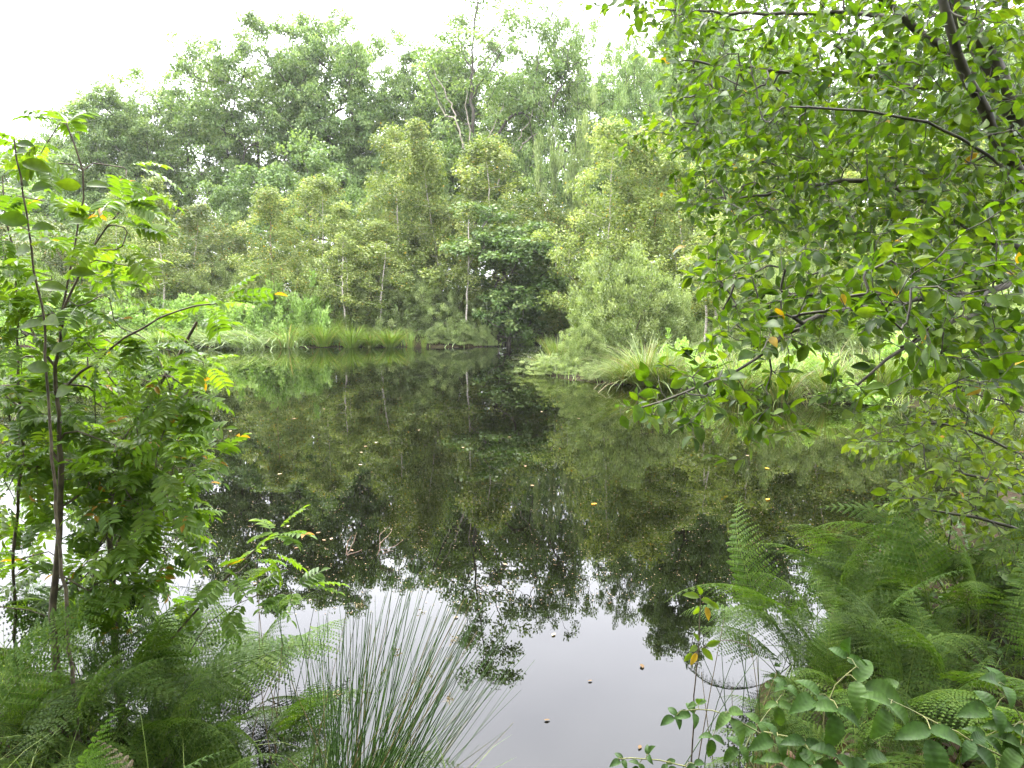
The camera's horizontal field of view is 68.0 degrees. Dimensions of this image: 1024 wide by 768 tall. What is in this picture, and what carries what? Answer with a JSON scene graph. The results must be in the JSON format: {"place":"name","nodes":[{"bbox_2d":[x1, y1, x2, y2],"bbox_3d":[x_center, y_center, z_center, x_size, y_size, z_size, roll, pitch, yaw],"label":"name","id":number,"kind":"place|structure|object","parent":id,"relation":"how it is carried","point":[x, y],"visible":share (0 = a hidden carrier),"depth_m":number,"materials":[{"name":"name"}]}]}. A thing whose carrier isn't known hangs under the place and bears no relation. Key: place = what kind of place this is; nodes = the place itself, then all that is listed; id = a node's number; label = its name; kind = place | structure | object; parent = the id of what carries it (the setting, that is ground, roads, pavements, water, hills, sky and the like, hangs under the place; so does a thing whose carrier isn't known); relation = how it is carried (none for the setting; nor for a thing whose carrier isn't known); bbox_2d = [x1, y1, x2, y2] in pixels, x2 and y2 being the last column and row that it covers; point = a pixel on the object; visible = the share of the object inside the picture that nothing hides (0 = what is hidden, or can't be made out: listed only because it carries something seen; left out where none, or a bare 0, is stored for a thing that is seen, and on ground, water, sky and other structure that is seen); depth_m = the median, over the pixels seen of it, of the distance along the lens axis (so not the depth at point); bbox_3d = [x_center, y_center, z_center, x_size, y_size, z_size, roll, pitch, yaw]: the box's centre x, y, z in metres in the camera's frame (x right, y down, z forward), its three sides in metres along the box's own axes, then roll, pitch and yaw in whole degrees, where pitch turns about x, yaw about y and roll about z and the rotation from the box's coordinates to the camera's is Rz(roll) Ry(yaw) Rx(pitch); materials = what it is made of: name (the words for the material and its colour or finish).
{"place":"outdoors","nodes":[
{"label":"outdoors","id":0,"kind":"place"},
{"bbox_2d":[0,342,1023,767],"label":"water","id":1,"kind":"structure","parent":0,"point":[526,440],"depth_m":6.52,"materials":[{"name":"black liquid"}]},
{"bbox_2d":[287,550,534,767],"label":"rush clump","id":2,"kind":"object","parent":1,"relation":"in","point":[355,759],"visible":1,"depth_m":2.54,"materials":[{"name":"plant"}]},
{"bbox_2d":[0,292,1023,767],"bbox_3d":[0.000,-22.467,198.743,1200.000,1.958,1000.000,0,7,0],"label":"ground","id":3,"kind":"structure","parent":0,"point":[418,342],"depth_m":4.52,"materials":[{"name":"plant"}]},
{"bbox_2d":[0,149,100,711],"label":"rowan sapling","id":4,"kind":"object","parent":3,"relation":"on","point":[45,472],"visible":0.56,"depth_m":2.87,"materials":[{"name":"green plant"}]},
{"bbox_2d":[0,184,100,281],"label":"bushy oak","id":5,"kind":"object","parent":3,"relation":"on","point":[44,209],"visible":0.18,"depth_m":38.73,"materials":[{"name":"green plant"}]},
{"bbox_2d":[0,139,108,753],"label":"sapling","id":6,"kind":"object","parent":3,"relation":"on","point":[13,218],"visible":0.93,"depth_m":2.48,"materials":[{"name":"green plant"}]},
{"bbox_2d":[2,214,122,318],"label":"birch tree","id":7,"kind":"object","parent":3,"relation":"on","point":[58,228],"visible":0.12,"depth_m":32.26,"materials":[{"name":"green plant"}]},
{"bbox_2d":[0,573,162,767],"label":"bracken fern","id":8,"kind":"object","parent":3,"relation":"on","point":[54,696],"visible":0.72,"depth_m":2.57,"materials":[{"name":"plant"}]},
{"bbox_2d":[0,585,196,748],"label":"bracken fern","id":9,"kind":"object","parent":3,"relation":"on","point":[109,647],"visible":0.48,"depth_m":2.89,"materials":[{"name":"plant"}]},
{"bbox_2d":[28,78,187,251],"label":"oak tree","id":10,"kind":"object","parent":3,"relation":"on","point":[95,150],"visible":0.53,"depth_m":40.40,"materials":[{"name":"green plant"}]},
{"bbox_2d":[67,190,152,305],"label":"birch tree","id":11,"kind":"object","parent":3,"relation":"on","point":[106,238],"visible":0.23,"depth_m":31.77,"materials":[{"name":"green plant"}]},
{"bbox_2d":[0,536,225,716],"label":"bracken fern","id":12,"kind":"object","parent":3,"relation":"on","point":[89,637],"visible":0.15,"depth_m":3.58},
{"bbox_2d":[0,631,247,766],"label":"bracken fern","id":13,"kind":"object","parent":3,"relation":"on","point":[117,681],"visible":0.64,"depth_m":2.64,"materials":[{"name":"plant"}]},
{"bbox_2d":[95,287,170,336],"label":"herb clump","id":14,"kind":"object","parent":3,"relation":"on","point":[138,320],"visible":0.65,"depth_m":28.35,"materials":[{"name":"green plant"}]},
{"bbox_2d":[0,108,286,737],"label":"rowan sapling","id":15,"kind":"object","parent":3,"relation":"on","point":[39,516],"visible":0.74,"depth_m":2.77,"materials":[{"name":"green plant"}]},
{"bbox_2d":[0,660,288,767],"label":"bracken fern","id":16,"kind":"object","parent":3,"relation":"on","point":[83,745],"visible":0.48,"depth_m":2.66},
{"bbox_2d":[55,301,251,743],"bbox_3d":[-1.423,0.655,3.034,0.712,1.970,0.951,-5,8,-33],"label":"rowan sapling","id":17,"kind":"object","parent":3,"relation":"on","point":[192,434],"visible":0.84,"depth_m":2.84,"materials":[{"name":"green plant"}]},
{"bbox_2d":[103,85,204,246],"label":"oak tree","id":18,"kind":"object","parent":3,"relation":"on","point":[169,127],"visible":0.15,"depth_m":44.69,"materials":[{"name":"green plant"}]},
{"bbox_2d":[106,176,210,315],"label":"birch tree","id":19,"kind":"object","parent":3,"relation":"on","point":[155,182],"visible":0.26,"depth_m":29.69,"materials":[{"name":"green plant"}]},
{"bbox_2d":[0,584,335,767],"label":"bracken fern","id":20,"kind":"object","parent":3,"relation":"on","point":[240,655],"visible":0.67,"depth_m":2.95,"materials":[{"name":"plant"}]},
{"bbox_2d":[93,53,266,243],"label":"oak tree","id":21,"kind":"object","parent":3,"relation":"on","point":[180,120],"visible":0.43,"depth_m":42.45,"materials":[{"name":"green plant"}]},
{"bbox_2d":[150,291,210,335],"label":"herb clump","id":22,"kind":"object","parent":3,"relation":"on","point":[184,322],"visible":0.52,"depth_m":28.52,"materials":[{"name":"green plant"}]},
{"bbox_2d":[154,256,234,319],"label":"willow bush","id":23,"kind":"object","parent":3,"relation":"on","point":[223,283],"visible":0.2,"depth_m":30.98,"materials":[{"name":"green plant"}]},
{"bbox_2d":[66,699,329,767],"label":"bracken fern","id":24,"kind":"object","parent":3,"relation":"on","point":[158,736],"visible":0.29,"depth_m":2.71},
{"bbox_2d":[153,203,251,316],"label":"birch tree","id":25,"kind":"object","parent":3,"relation":"on","point":[197,211],"visible":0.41,"depth_m":31.85,"materials":[{"name":"green plant"}]},
{"bbox_2d":[90,586,317,744],"bbox_3d":[-1.305,1.306,3.382,0.936,0.977,1.075,2,7,19],"label":"bracken fern","id":26,"kind":"object","parent":3,"relation":"on","point":[216,612],"visible":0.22,"depth_m":3.58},
{"bbox_2d":[39,627,371,767],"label":"bracken fern","id":27,"kind":"object","parent":3,"relation":"on","point":[143,753],"visible":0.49,"depth_m":2.91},
{"bbox_2d":[70,667,342,767],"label":"bracken fern","id":28,"kind":"object","parent":3,"relation":"on","point":[278,762],"visible":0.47,"depth_m":2.58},
{"bbox_2d":[175,179,267,293],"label":"bushy oak","id":29,"kind":"object","parent":3,"relation":"on","point":[224,199],"visible":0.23,"depth_m":36.01,"materials":[{"name":"green plant"}]},
{"bbox_2d":[105,591,348,745],"bbox_3d":[-1.392,1.358,3.696,1.007,0.665,1.206,0,7,0],"label":"bracken fern","id":30,"kind":"object","parent":3,"relation":"on","point":[245,637],"visible":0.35,"depth_m":3.78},
{"bbox_2d":[117,505,348,751],"bbox_3d":[-1.090,1.081,2.960,0.941,1.236,0.447,0,7,0],"label":"rowan sapling","id":31,"kind":"object","parent":3,"relation":"on","point":[217,586],"visible":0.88,"depth_m":2.87,"materials":[{"name":"green plant"}]},
{"bbox_2d":[162,9,335,277],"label":"oak tree","id":32,"kind":"object","parent":3,"relation":"on","point":[214,129],"visible":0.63,"depth_m":40.66,"materials":[{"name":"green plant"}]},
{"bbox_2d":[235,276,293,339],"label":"herb clump","id":33,"kind":"object","parent":3,"relation":"on","point":[256,316],"visible":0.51,"depth_m":27.91,"materials":[{"name":"green plant"}]},
{"bbox_2d":[213,185,327,318],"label":"birch tree","id":34,"kind":"object","parent":3,"relation":"on","point":[266,209],"visible":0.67,"depth_m":28.68,"materials":[{"name":"green plant"}]},
{"bbox_2d":[270,290,318,344],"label":"herb clump","id":35,"kind":"object","parent":3,"relation":"on","point":[298,315],"visible":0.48,"depth_m":27.50,"materials":[{"name":"green plant"}]},
{"bbox_2d":[221,126,384,301],"bbox_3d":[-10.001,-7.582,37.427,7.838,9.625,7.137,-2,7,-15],"label":"bushy oak","id":36,"kind":"object","parent":3,"relation":"on","point":[317,164],"visible":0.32,"depth_m":36.03,"materials":[{"name":"green plant"}]},
{"bbox_2d":[299,268,343,344],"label":"herb clump","id":37,"kind":"object","parent":3,"relation":"on","point":[323,317],"visible":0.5,"depth_m":27.66,"materials":[{"name":"green plant"}]},
{"bbox_2d":[264,172,379,314],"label":"birch tree","id":38,"kind":"object","parent":3,"relation":"on","point":[311,188],"visible":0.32,"depth_m":30.27,"materials":[{"name":"green plant"}]},
{"bbox_2d":[258,3,403,238],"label":"oak tree","id":39,"kind":"object","parent":3,"relation":"on","point":[349,62],"visible":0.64,"depth_m":41.96,"materials":[{"name":"green plant"}]},
{"bbox_2d":[313,232,360,323],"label":"birch sapling","id":40,"kind":"object","parent":3,"relation":"on","point":[332,279],"visible":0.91,"depth_m":27.57,"materials":[{"name":"green plant"}]},
{"bbox_2d":[297,200,389,328],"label":"birch tree","id":41,"kind":"object","parent":3,"relation":"on","point":[346,227],"visible":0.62,"depth_m":28.37,"materials":[{"name":"green plant"}]},
{"bbox_2d":[275,680,462,767],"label":"bracken fern","id":42,"kind":"object","parent":3,"relation":"on","point":[293,717],"visible":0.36,"depth_m":2.95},
{"bbox_2d":[304,122,452,301],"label":"birch tree","id":43,"kind":"object","parent":3,"relation":"on","point":[394,154],"visible":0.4,"depth_m":30.23,"materials":[{"name":"green plant"}]},
{"bbox_2d":[312,218,452,324],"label":"birch tree","id":44,"kind":"object","parent":3,"relation":"on","point":[372,236],"visible":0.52,"depth_m":28.56,"materials":[{"name":"green plant"}]},
{"bbox_2d":[329,23,450,257],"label":"oak tree","id":45,"kind":"object","parent":3,"relation":"on","point":[379,44],"visible":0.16,"depth_m":44.24,"materials":[{"name":"green plant"}]},
{"bbox_2d":[353,257,439,337],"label":"willow bush","id":46,"kind":"object","parent":3,"relation":"on","point":[413,312],"visible":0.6,"depth_m":28.07,"materials":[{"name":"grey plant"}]},
{"bbox_2d":[357,207,489,330],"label":"birch tree","id":47,"kind":"object","parent":3,"relation":"on","point":[447,260],"visible":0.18,"depth_m":29.93,"materials":[{"name":"green plant"}]},
{"bbox_2d":[384,116,485,312],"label":"birch tree","id":48,"kind":"object","parent":3,"relation":"on","point":[418,157],"visible":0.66,"depth_m":29.31,"materials":[{"name":"green plant"}]},
{"bbox_2d":[388,274,481,337],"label":"willow bush","id":49,"kind":"object","parent":3,"relation":"on","point":[446,308],"visible":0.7,"depth_m":28.16,"materials":[{"name":"green plant"}]},
{"bbox_2d":[386,41,496,237],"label":"oak tree","id":50,"kind":"object","parent":3,"relation":"on","point":[426,115],"visible":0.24,"depth_m":43.24,"materials":[{"name":"green plant"}]},
{"bbox_2d":[436,201,489,319],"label":"birch sapling","id":51,"kind":"object","parent":3,"relation":"on","point":[461,269],"visible":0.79,"depth_m":27.86,"materials":[{"name":"green plant"}]},
{"bbox_2d":[400,132,593,319],"bbox_3d":[-0.549,-6.041,31.014,8.232,8.340,7.998,-1,7,-6],"label":"birch tree","id":52,"kind":"object","parent":3,"relation":"on","point":[477,149],"visible":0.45,"depth_m":30.68,"materials":[{"name":"green plant"}]},
{"bbox_2d":[445,34,551,235],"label":"oak tree","id":53,"kind":"object","parent":3,"relation":"on","point":[494,46],"visible":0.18,"depth_m":43.89,"materials":[{"name":"green plant"}]},
{"bbox_2d":[407,0,601,290],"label":"oak tree","id":54,"kind":"object","parent":3,"relation":"on","point":[460,22],"visible":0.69,"depth_m":38.82,"materials":[{"name":"green plant"}]},
{"bbox_2d":[438,201,572,342],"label":"young oak","id":55,"kind":"object","parent":3,"relation":"on","point":[515,245],"visible":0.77,"depth_m":27.72,"materials":[{"name":"green plant"}]},
{"bbox_2d":[470,279,547,345],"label":"young oak","id":56,"kind":"object","parent":3,"relation":"on","point":[507,325],"visible":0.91,"depth_m":27.53,"materials":[{"name":"green plant"}]},
{"bbox_2d":[0,315,1021,405],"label":"bank grass","id":57,"kind":"structure","parent":3,"relation":"on","point":[776,360],"depth_m":18.13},
{"bbox_2d":[0,497,1023,767],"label":"ground cover","id":58,"kind":"object","parent":3,"relation":"on","point":[950,751],"visible":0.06,"depth_m":3.29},
{"bbox_2d":[484,149,606,308],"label":"birch tree","id":59,"kind":"object","parent":3,"relation":"on","point":[560,185],"visible":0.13,"depth_m":34.63,"materials":[{"name":"green plant"}]},
{"bbox_2d":[490,0,613,199],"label":"oak tree","id":60,"kind":"object","parent":3,"relation":"on","point":[537,96],"visible":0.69,"depth_m":36.75,"materials":[{"name":"green plant"}]},
{"bbox_2d":[492,191,634,336],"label":"birch tree","id":61,"kind":"object","parent":3,"relation":"on","point":[566,324],"visible":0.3,"depth_m":30.80,"materials":[{"name":"green plant"}]},
{"bbox_2d":[527,83,622,326],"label":"birch tree","id":62,"kind":"object","parent":3,"relation":"on","point":[554,170],"visible":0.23,"depth_m":32.84,"materials":[{"name":"plant"}]},
{"bbox_2d":[557,316,614,368],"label":"willow bush","id":63,"kind":"object","parent":3,"relation":"on","point":[579,345],"visible":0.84,"depth_m":18.10,"materials":[{"name":"green plant"}]},
{"bbox_2d":[523,114,686,322],"bbox_3d":[3.255,-5.322,26.886,5.904,8.007,5.736,2,7,14],"label":"birch tree","id":64,"kind":"object","parent":3,"relation":"on","point":[609,131],"visible":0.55,"depth_m":25.89,"materials":[{"name":"green plant"}]},
{"bbox_2d":[561,43,664,234],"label":"oak tree","id":65,"kind":"object","parent":3,"relation":"on","point":[609,103],"visible":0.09,"depth_m":42.38,"materials":[{"name":"green plant"}]},
{"bbox_2d":[553,331,703,392],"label":"grass tussock","id":66,"kind":"object","parent":3,"relation":"on","point":[632,371],"depth_m":16.12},
{"bbox_2d":[565,241,692,361],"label":"willow bush","id":67,"kind":"object","parent":3,"relation":"on","point":[636,279],"visible":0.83,"depth_m":18.66,"materials":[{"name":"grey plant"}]},
{"bbox_2d":[592,27,680,319],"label":"oak tree","id":68,"kind":"object","parent":3,"relation":"on","point":[622,101],"visible":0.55,"depth_m":28.59,"materials":[{"name":"green plant"}]},
{"bbox_2d":[574,111,733,315],"bbox_3d":[4.726,-5.412,26.624,6.521,7.956,4.909,5,9,35],"label":"birch tree","id":69,"kind":"object","parent":3,"relation":"on","point":[645,164],"visible":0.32,"depth_m":26.00,"materials":[{"name":"green plant"}]},
{"bbox_2d":[613,143,742,322],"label":"birch tree","id":70,"kind":"object","parent":3,"relation":"on","point":[667,162],"visible":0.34,"depth_m":24.65,"materials":[{"name":"green plant"}]},
{"bbox_2d":[637,0,761,250],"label":"oak tree","id":71,"kind":"object","parent":3,"relation":"on","point":[696,117],"visible":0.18,"depth_m":30.87,"materials":[{"name":"green plant"}]},
{"bbox_2d":[660,698,776,764],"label":"bramble","id":72,"kind":"object","parent":3,"relation":"on","point":[725,717],"visible":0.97,"depth_m":2.23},
{"bbox_2d":[678,149,793,322],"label":"birch tree","id":73,"kind":"object","parent":3,"relation":"on","point":[711,311],"visible":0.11,"depth_m":22.80,"materials":[{"name":"green plant"}]},
{"bbox_2d":[687,0,816,203],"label":"oak tree","id":74,"kind":"object","parent":3,"relation":"on","point":[764,57],"visible":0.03,"depth_m":37.36,"materials":[{"name":"green plant"}]},
{"bbox_2d":[723,677,797,767],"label":"bramble","id":75,"kind":"object","parent":3,"relation":"on","point":[731,753],"visible":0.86,"depth_m":2.37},
{"bbox_2d":[705,682,830,767],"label":"bracken fern","id":76,"kind":"object","parent":3,"relation":"on","point":[782,728],"visible":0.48,"depth_m":2.75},
{"bbox_2d":[681,553,875,666],"bbox_3d":[1.549,1.300,4.053,1.132,0.516,0.953,0,7,0],"label":"bracken fern","id":77,"kind":"object","parent":3,"relation":"on","point":[735,608],"visible":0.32,"depth_m":4.18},
{"bbox_2d":[712,339,844,409],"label":"grass tussock","id":78,"kind":"object","parent":3,"relation":"on","point":[792,387],"depth_m":13.63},
{"bbox_2d":[714,236,856,357],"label":"willow bush","id":79,"kind":"object","parent":3,"relation":"on","point":[769,298],"visible":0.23,"depth_m":18.58,"materials":[{"name":"green plant"}]},
{"bbox_2d":[664,495,936,764],"bbox_3d":[1.293,1.043,3.359,1.056,0.794,1.109,4,8,27],"label":"bracken fern","id":80,"kind":"object","parent":3,"relation":"on","point":[763,598],"visible":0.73,"depth_m":3.51,"materials":[{"name":"plant"}]},
{"bbox_2d":[585,0,1023,473],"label":"broadleaf tree","id":81,"kind":"object","parent":3,"relation":"on","point":[985,69],"visible":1,"depth_m":3.81,"materials":[{"name":"green plant"}]},
{"bbox_2d":[691,604,918,717],"bbox_3d":[1.302,1.240,3.435,1.017,0.507,1.048,0,7,0],"label":"bracken fern","id":82,"kind":"object","parent":3,"relation":"on","point":[761,646],"visible":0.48,"depth_m":3.39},
{"bbox_2d":[748,722,887,767],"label":"bramble","id":83,"kind":"object","parent":3,"relation":"on","point":[804,757],"visible":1,"depth_m":1.97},
{"bbox_2d":[738,3,897,266],"bbox_3d":[15.579,-11.934,40.901,8.937,16.918,9.498,-1,7,-9],"label":"oak tree","id":84,"kind":"object","parent":3,"relation":"on","point":[832,90],"depth_m":38.02,"materials":[{"name":"green plant"}]},
{"bbox_2d":[742,138,911,312],"bbox_3d":[9.336,-4.482,24.002,4.994,6.537,6.250,-5,8,-33],"label":"birch tree","id":85,"kind":"object","parent":3,"relation":"on","point":[850,172],"visible":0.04,"depth_m":22.74,"materials":[{"name":"green plant"}]},
{"bbox_2d":[764,598,914,722],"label":"bracken fern","id":86,"kind":"object","parent":3,"relation":"on","point":[827,662],"visible":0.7,"depth_m":3.11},
{"bbox_2d":[789,636,906,758],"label":"bramble","id":87,"kind":"object","parent":3,"relation":"on","point":[834,728],"visible":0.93,"depth_m":1.98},
{"bbox_2d":[755,710,944,767],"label":"bracken fern","id":88,"kind":"object","parent":3,"relation":"on","point":[885,753],"visible":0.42,"depth_m":2.56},
{"bbox_2d":[751,592,958,756],"bbox_3d":[1.388,1.162,3.014,1.094,0.448,0.687,-4,8,-31],"label":"bracken fern","id":89,"kind":"object","parent":3,"relation":"on","point":[842,699],"visible":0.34,"depth_m":2.90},
{"bbox_2d":[815,249,918,356],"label":"willow bush","id":90,"kind":"object","parent":3,"relation":"on","point":[824,336],"visible":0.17,"depth_m":17.99,"materials":[{"name":"green plant"}]},
{"bbox_2d":[775,577,985,676],"bbox_3d":[1.567,1.113,3.385,0.927,0.492,0.707,-2,7,-13],"label":"bracken fern","id":91,"kind":"object","parent":3,"relation":"on","point":[864,619],"visible":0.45,"depth_m":3.25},
{"bbox_2d":[760,524,1016,664],"bbox_3d":[1.941,1.073,3.985,0.904,0.701,1.196,-6,9,-41],"label":"bracken fern","id":92,"kind":"object","parent":3,"relation":"on","point":[824,548],"visible":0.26,"depth_m":4.08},
{"bbox_2d":[768,526,1023,674],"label":"bracken fern","id":93,"kind":"object","parent":3,"relation":"on","point":[843,575],"visible":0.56,"depth_m":3.68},
{"bbox_2d":[795,502,1023,651],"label":"bracken fern","id":94,"kind":"object","parent":3,"relation":"on","point":[875,530],"visible":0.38,"depth_m":3.80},
{"bbox_2d":[814,497,1023,640],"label":"bracken fern","id":95,"kind":"object","parent":3,"relation":"on","point":[945,571],"visible":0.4,"depth_m":3.61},
{"bbox_2d":[819,574,1023,767],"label":"bracken fern","id":96,"kind":"object","parent":3,"relation":"on","point":[898,668],"visible":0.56,"depth_m":2.77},
{"bbox_2d":[828,486,1023,689],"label":"bracken fern","id":97,"kind":"object","parent":3,"relation":"on","point":[972,585],"visible":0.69,"depth_m":3.32,"materials":[{"name":"plant"}]},
{"bbox_2d":[831,0,1020,275],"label":"oak tree","id":98,"kind":"object","parent":3,"relation":"on","point":[967,57],"visible":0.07,"depth_m":38.57,"materials":[{"name":"green plant"}]},
{"bbox_2d":[833,338,1023,592],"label":"buckthorn shrub","id":99,"kind":"object","parent":3,"relation":"on","point":[995,483],"visible":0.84,"depth_m":3.91,"materials":[{"name":"green plant"}]},
{"bbox_2d":[833,579,1023,753],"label":"bracken fern","id":100,"kind":"object","parent":3,"relation":"on","point":[932,652],"visible":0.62,"depth_m":2.76,"materials":[{"name":"plant"}]},
{"bbox_2d":[836,654,1023,767],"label":"bracken fern","id":101,"kind":"object","parent":3,"relation":"on","point":[935,718],"visible":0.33,"depth_m":2.64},
{"bbox_2d":[860,691,1001,767],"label":"bramble","id":102,"kind":"object","parent":3,"relation":"on","point":[935,753],"visible":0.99,"depth_m":1.84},
{"bbox_2d":[894,550,1023,734],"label":"bracken fern","id":103,"kind":"object","parent":3,"relation":"on","point":[1014,619],"visible":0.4,"depth_m":3.00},
{"bbox_2d":[956,667,1023,767],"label":"bramble","id":104,"kind":"object","parent":3,"relation":"on","point":[1010,750],"visible":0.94,"depth_m":1.90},
{"bbox_2d":[0,0,1023,290],"label":"sky","id":105,"kind":"structure","parent":0,"point":[49,48],"materials":[{"name":"white"}]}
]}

